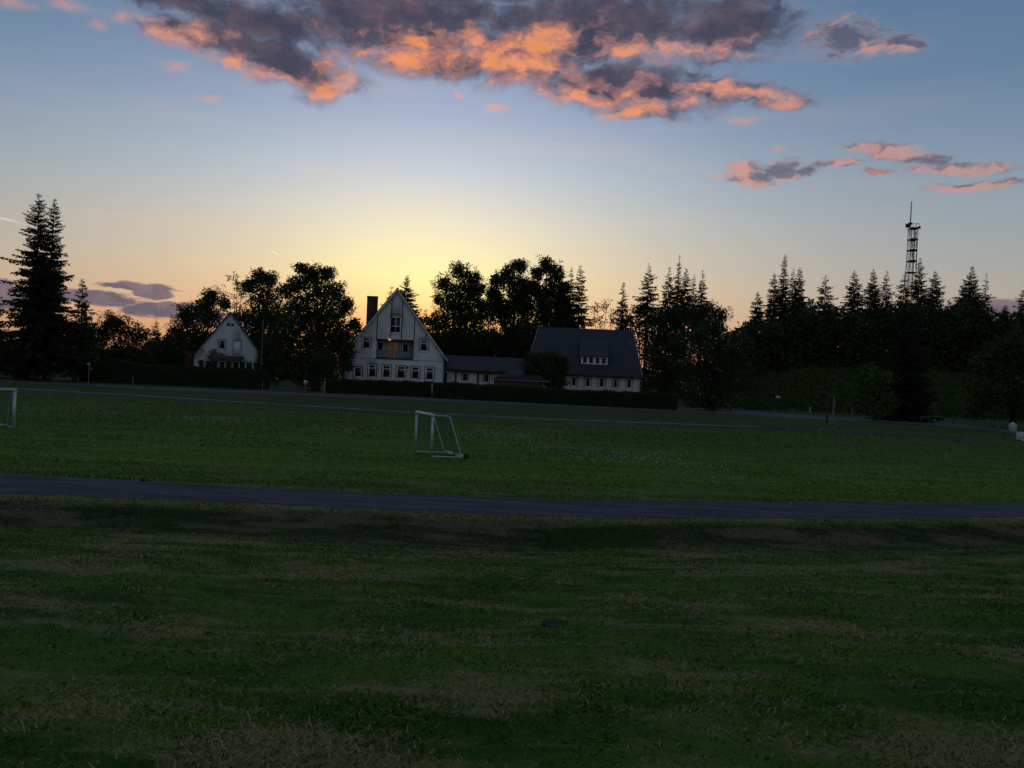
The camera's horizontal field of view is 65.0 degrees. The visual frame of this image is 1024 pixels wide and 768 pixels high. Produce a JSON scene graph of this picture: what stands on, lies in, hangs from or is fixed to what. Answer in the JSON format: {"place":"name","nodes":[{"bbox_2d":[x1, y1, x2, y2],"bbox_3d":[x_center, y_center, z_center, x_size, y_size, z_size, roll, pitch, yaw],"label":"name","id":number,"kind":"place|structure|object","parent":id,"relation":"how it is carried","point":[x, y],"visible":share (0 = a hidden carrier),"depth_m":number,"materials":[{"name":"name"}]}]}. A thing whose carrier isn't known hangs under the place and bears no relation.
{"place":"outdoors","nodes":[
{"label":"outdoors","id":0,"kind":"place"},
{"bbox_2d":[345,287,447,393],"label":"gabled house","id":1,"kind":"structure","parent":0,"point":[395,341],"depth_m":103.95,"materials":[{"name":"white paint"}]},
{"bbox_2d":[353,366,362,377],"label":"window","id":2,"kind":"structure","parent":1,"relation":"in","point":[357,370],"depth_m":103.53,"materials":[{"name":"glass"}]},
{"bbox_2d":[361,336,371,349],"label":"window","id":3,"kind":"structure","parent":1,"relation":"in","point":[365,344],"depth_m":103.53,"materials":[{"name":"glass"}]},
{"bbox_2d":[367,363,376,377],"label":"window","id":4,"kind":"structure","parent":1,"relation":"in","point":[371,372],"depth_m":103.71,"materials":[{"name":"glass"}]},
{"bbox_2d":[381,364,391,378],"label":"window","id":5,"kind":"structure","parent":1,"relation":"in","point":[385,372],"depth_m":103.88,"materials":[{"name":"glass"}]},
{"bbox_2d":[388,342,397,356],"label":"balcony door","id":6,"kind":"structure","parent":1,"relation":"in","point":[393,346],"depth_m":105.42,"materials":[{"name":"brown paint"}]},
{"bbox_2d":[389,313,401,333],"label":"window","id":7,"kind":"structure","parent":1,"relation":"in","point":[395,328],"depth_m":103.86,"materials":[{"name":"glass"}]},
{"bbox_2d":[396,365,405,379],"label":"window","id":8,"kind":"structure","parent":1,"relation":"in","point":[400,369],"depth_m":104.09,"materials":[{"name":"glass"}]},
{"bbox_2d":[402,343,408,350],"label":"window","id":9,"kind":"structure","parent":1,"relation":"in","point":[405,347],"depth_m":105.53,"materials":[{"name":"black glass"}]},
{"bbox_2d":[410,366,419,379],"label":"window","id":10,"kind":"structure","parent":1,"relation":"in","point":[414,371],"depth_m":104.29,"materials":[{"name":"white paint"}]},
{"bbox_2d":[419,339,428,351],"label":"window","id":11,"kind":"structure","parent":1,"relation":"in","point":[423,344],"depth_m":104.32,"materials":[{"name":"glass"}]},
{"bbox_2d":[424,366,434,380],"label":"window","id":12,"kind":"structure","parent":1,"relation":"in","point":[430,372],"depth_m":104.47,"materials":[{"name":"white paint"}]},
{"bbox_2d":[17,389,995,442],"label":"track","id":13,"kind":"structure","parent":0,"point":[497,418],"depth_m":63.01,"materials":[{"name":"grey asphalt"}]},
{"bbox_2d":[0,387,757,426],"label":"track kerb","id":14,"kind":"structure","parent":13,"relation":"on","point":[371,409],"depth_m":65.30,"materials":[{"name":"grey concrete"}]},
{"bbox_2d":[0,380,1019,432],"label":"road","id":15,"kind":"structure","parent":0,"point":[765,414],"depth_m":86.89,"materials":[{"name":"grey asphalt"}]},
{"bbox_2d":[0,351,1023,767],"bbox_3d":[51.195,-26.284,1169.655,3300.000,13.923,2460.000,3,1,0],"label":"ground","id":16,"kind":"structure","parent":0,"point":[392,447],"depth_m":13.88,"materials":[{"name":"green plant"}]},
{"bbox_2d":[0,296,6,343],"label":"spruce tree","id":17,"kind":"object","parent":16,"relation":"on","point":[2,320],"visible":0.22,"depth_m":97.06,"materials":[{"name":"green plant"}]},
{"bbox_2d":[0,388,16,428],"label":"football goal","id":18,"kind":"object","parent":16,"relation":"on","point":[13,406],"visible":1,"depth_m":38.35,"materials":[{"name":"metal"}]},
{"bbox_2d":[0,199,76,380],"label":"spruce tree","id":19,"kind":"object","parent":16,"relation":"on","point":[53,248],"visible":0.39,"depth_m":92.62,"materials":[{"name":"green plant"}]},
{"bbox_2d":[0,193,80,380],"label":"spruce tree","id":20,"kind":"object","parent":16,"relation":"on","point":[38,294],"visible":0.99,"depth_m":90.23,"materials":[{"name":"green plant"}]},
{"bbox_2d":[53,316,111,381],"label":"blossoming tree","id":21,"kind":"object","parent":16,"relation":"on","point":[86,351],"visible":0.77,"depth_m":93.62,"materials":[{"name":"green plant"}]},
{"bbox_2d":[60,278,104,380],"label":"spruce tree","id":22,"kind":"object","parent":16,"relation":"on","point":[84,306],"visible":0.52,"depth_m":94.71,"materials":[{"name":"green plant"}]},
{"bbox_2d":[89,309,156,363],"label":"broadleaf tree","id":23,"kind":"object","parent":16,"relation":"on","point":[110,325],"visible":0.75,"depth_m":101.13,"materials":[{"name":"green plant"}]},
{"bbox_2d":[149,321,162,345],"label":"spruce tree","id":24,"kind":"object","parent":16,"relation":"on","point":[156,335],"visible":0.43,"depth_m":134.66,"materials":[{"name":"green plant"}]},
{"bbox_2d":[140,334,192,365],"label":"broadleaf tree","id":25,"kind":"object","parent":16,"relation":"on","point":[165,348],"visible":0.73,"depth_m":111.17,"materials":[{"name":"green plant"}]},
{"bbox_2d":[77,358,270,388],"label":"hedge","id":26,"kind":"object","parent":16,"relation":"on","point":[115,370],"visible":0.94,"depth_m":95.37,"materials":[{"name":"green plant"}]},
{"bbox_2d":[163,287,232,364],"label":"broadleaf tree","id":27,"kind":"object","parent":16,"relation":"on","point":[193,335],"visible":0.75,"depth_m":135.04,"materials":[{"name":"green plant"}]},
{"bbox_2d":[204,347,226,367],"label":"climbing shrub","id":28,"kind":"object","parent":16,"relation":"on","point":[209,357],"visible":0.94,"depth_m":117.08,"materials":[{"name":"green plant"}]},
{"bbox_2d":[184,311,259,368],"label":"white house","id":29,"kind":"structure","parent":16,"relation":"on","point":[230,338],"depth_m":117.91,"materials":[{"name":"paint"}]},
{"bbox_2d":[218,339,225,349],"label":"window","id":30,"kind":"structure","parent":29,"relation":"in","point":[221,343],"depth_m":117.66,"materials":[{"name":"glass"}]},
{"bbox_2d":[231,360,238,367],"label":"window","id":31,"kind":"structure","parent":29,"relation":"in","point":[235,364],"depth_m":118.33,"materials":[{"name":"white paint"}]},
{"bbox_2d":[232,340,241,355],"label":"balcony door","id":32,"kind":"structure","parent":29,"relation":"in","point":[237,343],"depth_m":118.33,"materials":[{"name":"white paint"}]},
{"bbox_2d":[246,361,253,368],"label":"window","id":33,"kind":"structure","parent":29,"relation":"in","point":[249,364],"depth_m":118.93,"materials":[{"name":"glass"}]},
{"bbox_2d":[213,271,249,326],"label":"broadleaf tree","id":34,"kind":"object","parent":16,"relation":"on","point":[234,288],"visible":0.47,"depth_m":141.38,"materials":[{"name":"green plant"}]},
{"bbox_2d":[233,266,293,364],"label":"broadleaf tree","id":35,"kind":"object","parent":16,"relation":"on","point":[259,277],"visible":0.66,"depth_m":132.93,"materials":[{"name":"green plant"}]},
{"bbox_2d":[254,329,294,384],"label":"broadleaf tree","id":36,"kind":"object","parent":16,"relation":"on","point":[267,348],"visible":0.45,"depth_m":111.29,"materials":[{"name":"green plant"}]},
{"bbox_2d":[263,261,364,390],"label":"broadleaf tree","id":37,"kind":"object","parent":16,"relation":"on","point":[315,337],"visible":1,"depth_m":97.54,"materials":[{"name":"green plant"}]},
{"bbox_2d":[323,378,432,396],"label":"hedge","id":38,"kind":"object","parent":16,"relation":"on","point":[411,388],"visible":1,"depth_m":93.37,"materials":[{"name":"green plant"}]},
{"bbox_2d":[58,292,760,395],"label":"copse","id":39,"kind":"object","parent":16,"relation":"on","point":[748,367],"visible":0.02,"depth_m":142.47,"materials":[{"name":"green plant"}]},
{"bbox_2d":[400,275,425,319],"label":"spruce tree","id":40,"kind":"object","parent":16,"relation":"on","point":[409,295],"visible":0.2,"depth_m":127.66,"materials":[{"name":"green plant"}]},
{"bbox_2d":[417,308,450,349],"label":"broadleaf tree","id":41,"kind":"object","parent":16,"relation":"on","point":[423,322],"visible":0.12,"depth_m":136.07,"materials":[{"name":"green plant"}]},
{"bbox_2d":[422,259,498,366],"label":"broadleaf tree","id":42,"kind":"object","parent":16,"relation":"on","point":[470,286],"visible":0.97,"depth_m":124.88,"materials":[{"name":"green plant"}]},
{"bbox_2d":[443,355,525,384],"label":"wing","id":43,"kind":"structure","parent":16,"relation":"on","point":[480,370],"depth_m":107.11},
{"bbox_2d":[461,372,468,381],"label":"window","id":44,"kind":"structure","parent":43,"relation":"in","point":[464,378],"depth_m":106.97,"materials":[{"name":"white paint"}]},
{"bbox_2d":[483,373,489,382],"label":"window","id":45,"kind":"structure","parent":43,"relation":"in","point":[486,376],"depth_m":107.13,"materials":[{"name":"white paint"}]},
{"bbox_2d":[16,401,953,505],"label":"wild flowers","id":46,"kind":"object","parent":16,"relation":"on","point":[472,441],"visible":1,"depth_m":41.08,"materials":[{"name":"white plant"}]},
{"bbox_2d":[0,391,1023,502],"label":"lawn","id":47,"kind":"structure","parent":16,"relation":"on","point":[160,477],"depth_m":35.94,"materials":[{"name":"green plant"}]},
{"bbox_2d":[414,411,468,458],"bbox_3d":[-3.080,2.210,35.147,1.577,1.882,2.573,2,1,-28],"label":"football goal","id":48,"kind":"object","parent":47,"relation":"on","point":[448,452],"visible":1,"depth_m":34.70,"materials":[{"name":"metal"}]},
{"bbox_2d":[482,258,545,357],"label":"broadleaf tree","id":49,"kind":"object","parent":16,"relation":"on","point":[519,303],"visible":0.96,"depth_m":129.71,"materials":[{"name":"green plant"}]},
{"bbox_2d":[491,370,549,387],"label":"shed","id":50,"kind":"structure","parent":16,"relation":"on","point":[517,377],"depth_m":97.02,"materials":[{"name":"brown wood"}]},
{"bbox_2d":[520,347,572,387],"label":"broadleaf tree","id":51,"kind":"object","parent":16,"relation":"on","point":[553,370],"visible":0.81,"depth_m":98.56,"materials":[{"name":"green plant"}]},
{"bbox_2d":[527,254,576,349],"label":"broadleaf tree","id":52,"kind":"object","parent":16,"relation":"on","point":[546,295],"visible":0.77,"depth_m":132.61,"materials":[{"name":"green plant"}]},
{"bbox_2d":[541,619,566,626],"bbox_3d":[0.502,2.899,9.621,0.300,0.090,0.300,3,1,0],"label":"drain cover","id":53,"kind":"object","parent":16,"relation":"on","point":[551,622],"visible":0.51,"depth_m":9.61,"materials":[{"name":"grey metal"}]},
{"bbox_2d":[430,381,678,409],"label":"hedge","id":54,"kind":"object","parent":16,"relation":"on","point":[545,395],"visible":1,"depth_m":89.94,"materials":[{"name":"green plant"}]},
{"bbox_2d":[564,267,580,326],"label":"spruce tree","id":55,"kind":"object","parent":16,"relation":"on","point":[568,302],"visible":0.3,"depth_m":133.57,"materials":[{"name":"green plant"}]},
{"bbox_2d":[559,266,594,327],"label":"spruce tree","id":56,"kind":"object","parent":16,"relation":"on","point":[578,310],"visible":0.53,"depth_m":129.41,"materials":[{"name":"green plant"}]},
{"bbox_2d":[580,299,619,329],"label":"broadleaf tree","id":57,"kind":"object","parent":16,"relation":"on","point":[596,311],"visible":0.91,"depth_m":126.69,"materials":[{"name":"green plant"}]},
{"bbox_2d":[609,283,632,329],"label":"spruce tree","id":58,"kind":"object","parent":16,"relation":"on","point":[622,324],"visible":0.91,"depth_m":125.68,"materials":[{"name":"green plant"}]},
{"bbox_2d":[617,301,664,391],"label":"broadleaf tree","id":59,"kind":"object","parent":16,"relation":"on","point":[644,312],"visible":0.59,"depth_m":127.68,"materials":[{"name":"green plant"}]},
{"bbox_2d":[630,263,668,391],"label":"spruce tree","id":60,"kind":"object","parent":16,"relation":"on","point":[648,298],"visible":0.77,"depth_m":129.51,"materials":[{"name":"green plant"}]},
{"bbox_2d":[657,267,677,344],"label":"spruce tree","id":61,"kind":"object","parent":16,"relation":"on","point":[669,295],"visible":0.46,"depth_m":132.48,"materials":[{"name":"green plant"}]},
{"bbox_2d":[638,304,698,394],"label":"broadleaf tree","id":62,"kind":"object","parent":16,"relation":"on","point":[667,333],"visible":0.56,"depth_m":121.77,"materials":[{"name":"green plant"}]},
{"bbox_2d":[643,332,695,392],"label":"broadleaf tree","id":63,"kind":"object","parent":16,"relation":"on","point":[660,381],"visible":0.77,"depth_m":107.50,"materials":[{"name":"green plant"}]},
{"bbox_2d":[671,255,681,394],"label":"spruce tree","id":64,"kind":"object","parent":16,"relation":"on","point":[678,278],"visible":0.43,"depth_m":133.56,"materials":[{"name":"green plant"}]},
{"bbox_2d":[665,268,698,397],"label":"spruce tree","id":65,"kind":"object","parent":16,"relation":"on","point":[682,299],"visible":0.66,"depth_m":130.59,"materials":[{"name":"green plant"}]},
{"bbox_2d":[686,274,699,391],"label":"spruce tree","id":66,"kind":"object","parent":16,"relation":"on","point":[694,299],"visible":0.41,"depth_m":134.61,"materials":[{"name":"green plant"}]},
{"bbox_2d":[691,270,708,380],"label":"spruce tree","id":67,"kind":"object","parent":16,"relation":"on","point":[703,288],"visible":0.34,"depth_m":132.57,"materials":[{"name":"green plant"}]},
{"bbox_2d":[681,299,733,391],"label":"broadleaf tree","id":68,"kind":"object","parent":16,"relation":"on","point":[704,309],"visible":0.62,"depth_m":111.84,"materials":[{"name":"green plant"}]},
{"bbox_2d":[678,313,747,410],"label":"broadleaf tree","id":69,"kind":"object","parent":16,"relation":"on","point":[728,348],"visible":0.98,"depth_m":90.43,"materials":[{"name":"green plant"}]},
{"bbox_2d":[742,292,766,352],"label":"ridge conifer","id":70,"kind":"object","parent":16,"relation":"on","point":[760,316],"visible":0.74,"depth_m":175.37,"materials":[{"name":"green plant"}]},
{"bbox_2d":[760,274,783,365],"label":"ridge conifer","id":71,"kind":"object","parent":16,"relation":"on","point":[771,306],"visible":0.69,"depth_m":177.28,"materials":[{"name":"green plant"}]},
{"bbox_2d":[770,255,792,338],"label":"ridge conifer","id":72,"kind":"object","parent":16,"relation":"on","point":[783,303],"visible":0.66,"depth_m":176.23,"materials":[{"name":"green plant"}]},
{"bbox_2d":[786,269,795,332],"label":"ridge conifer","id":73,"kind":"object","parent":16,"relation":"on","point":[791,287],"visible":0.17,"depth_m":181.52,"materials":[{"name":"green plant"}]},
{"bbox_2d":[784,270,810,359],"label":"ridge conifer","id":74,"kind":"object","parent":16,"relation":"on","point":[795,298],"visible":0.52,"depth_m":175.24,"materials":[{"name":"green plant"}]},
{"bbox_2d":[814,275,839,351],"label":"ridge conifer","id":75,"kind":"object","parent":16,"relation":"on","point":[822,292],"visible":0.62,"depth_m":179.19,"materials":[{"name":"green plant"}]},
{"bbox_2d":[826,395,828,423],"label":"pole","id":76,"kind":"object","parent":16,"relation":"on","point":[827,409],"visible":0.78,"depth_m":74.24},
{"bbox_2d":[832,397,834,423],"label":"pole","id":77,"kind":"object","parent":16,"relation":"on","point":[833,410],"visible":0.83,"depth_m":74.01,"materials":[{"name":"grey metal"}]},
{"bbox_2d":[675,361,1022,420],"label":"undergrowth","id":78,"kind":"object","parent":16,"relation":"on","point":[800,400],"visible":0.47,"depth_m":126.14,"materials":[{"name":"green plant"}]},
{"bbox_2d":[836,270,867,353],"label":"ridge conifer","id":79,"kind":"object","parent":16,"relation":"on","point":[856,299],"visible":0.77,"depth_m":178.02,"materials":[{"name":"green plant"}]},
{"bbox_2d":[861,269,883,318],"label":"ridge conifer","id":80,"kind":"object","parent":16,"relation":"on","point":[873,296],"visible":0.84,"depth_m":177.13,"materials":[{"name":"green plant"}]},
{"bbox_2d":[847,361,901,420],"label":"leafy bush","id":81,"kind":"object","parent":16,"relation":"on","point":[874,400],"visible":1,"depth_m":84.62,"materials":[{"name":"green plant"}]},
{"bbox_2d":[732,297,1023,378],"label":"woodland","id":82,"kind":"object","parent":16,"relation":"on","point":[834,338],"visible":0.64,"depth_m":167.96,"materials":[{"name":"green plant"}]},
{"bbox_2d":[878,271,894,320],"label":"ridge conifer","id":83,"kind":"object","parent":16,"relation":"on","point":[885,297],"visible":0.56,"depth_m":180.38,"materials":[{"name":"green plant"}]},
{"bbox_2d":[863,310,944,422],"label":"spruce tree","id":84,"kind":"object","parent":16,"relation":"on","point":[913,406],"visible":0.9,"depth_m":86.14,"materials":[{"name":"green plant"}]},
{"bbox_2d":[892,271,915,341],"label":"ridge conifer","id":85,"kind":"object","parent":16,"relation":"on","point":[903,297],"visible":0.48,"depth_m":179.32,"materials":[{"name":"green plant"}]},
{"bbox_2d":[904,202,920,302],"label":"lattice tower","id":86,"kind":"structure","parent":16,"relation":"on","point":[912,241],"depth_m":220.55,"materials":[{"name":"metal"}]},
{"bbox_2d":[900,258,927,323],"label":"ridge conifer","id":87,"kind":"object","parent":16,"relation":"on","point":[916,294],"visible":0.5,"depth_m":181.20,"materials":[{"name":"green plant"}]},
{"bbox_2d":[918,271,949,359],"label":"ridge conifer","id":88,"kind":"object","parent":16,"relation":"on","point":[929,297],"visible":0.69,"depth_m":178.18,"materials":[{"name":"green plant"}]},
{"bbox_2d":[944,299,953,362],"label":"ridge conifer","id":89,"kind":"object","parent":16,"relation":"on","point":[947,307],"visible":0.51,"depth_m":176.37,"materials":[{"name":"green plant"}]},
{"bbox_2d":[920,416,999,431],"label":"rail fence","id":90,"kind":"object","parent":16,"relation":"on","point":[953,418],"visible":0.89,"depth_m":80.60,"materials":[{"name":"brown wood"}]},
{"bbox_2d":[952,281,968,313],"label":"ridge conifer","id":91,"kind":"object","parent":16,"relation":"on","point":[963,286],"visible":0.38,"depth_m":180.54,"materials":[{"name":"green plant"}]},
{"bbox_2d":[954,266,986,319],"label":"ridge conifer","id":92,"kind":"object","parent":16,"relation":"on","point":[974,296],"visible":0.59,"depth_m":178.03,"materials":[{"name":"green plant"}]},
{"bbox_2d":[979,274,996,317],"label":"ridge conifer","id":93,"kind":"object","parent":16,"relation":"on","point":[986,297],"visible":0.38,"depth_m":181.28,"materials":[{"name":"green plant"}]},
{"bbox_2d":[959,321,1023,426],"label":"broadleaf tree","id":94,"kind":"object","parent":16,"relation":"on","point":[984,384],"visible":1,"depth_m":80.59,"materials":[{"name":"green plant"}]},
{"bbox_2d":[999,305,1012,320],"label":"ridge conifer","id":95,"kind":"object","parent":16,"relation":"on","point":[1005,308],"visible":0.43,"depth_m":184.27,"materials":[{"name":"green plant"}]},
{"bbox_2d":[1011,290,1023,320],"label":"ridge conifer","id":96,"kind":"object","parent":16,"relation":"on","point":[1019,300],"visible":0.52,"depth_m":179.63,"materials":[{"name":"green plant"}]},
{"bbox_2d":[1015,432,1023,440],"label":"road barrier","id":97,"kind":"object","parent":16,"relation":"on","point":[1019,434],"visible":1,"depth_m":62.13,"materials":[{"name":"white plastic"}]},
{"bbox_2d":[0,473,1023,519],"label":"track","id":98,"kind":"structure","parent":0,"point":[11,483],"depth_m":23.76,"materials":[{"name":"grey asphalt"}]},
{"bbox_2d":[0,0,1023,369],"label":"sky","id":99,"kind":"structure","parent":0,"point":[180,146],"materials":[{"name":"blue"}]},
{"bbox_2d":[527,327,642,391],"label":"slate roofed house","id":100,"kind":"structure","parent":0,"point":[602,359],"depth_m":105.64,"materials":[{"name":"white paint"}]},
{"bbox_2d":[570,376,577,386],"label":"window","id":101,"kind":"structure","parent":100,"relation":"in","point":[572,381],"depth_m":104.14,"materials":[{"name":"white paint"}]},
{"bbox_2d":[584,376,591,387],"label":"window","id":102,"kind":"structure","parent":100,"relation":"in","point":[586,380],"depth_m":104.04,"materials":[{"name":"white paint"}]},
{"bbox_2d":[598,377,605,387],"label":"window","id":103,"kind":"structure","parent":100,"relation":"in","point":[601,380],"depth_m":103.93,"materials":[{"name":"white paint"}]},
{"bbox_2d":[612,378,618,388],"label":"window","id":104,"kind":"structure","parent":100,"relation":"in","point":[615,382],"depth_m":103.83,"materials":[{"name":"white paint"}]},
{"bbox_2d":[625,378,632,388],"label":"window","id":105,"kind":"structure","parent":100,"relation":"in","point":[629,380],"depth_m":103.73,"materials":[{"name":"white paint"}]},
{"bbox_2d":[965,428,1023,436],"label":"path","id":106,"kind":"structure","parent":0,"point":[992,431],"depth_m":72.88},
{"bbox_2d":[1008,422,1016,430],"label":"white tank","id":107,"kind":"object","parent":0,"point":[1012,426],"visible":0.97,"depth_m":74.96,"materials":[{"name":"plastic"}]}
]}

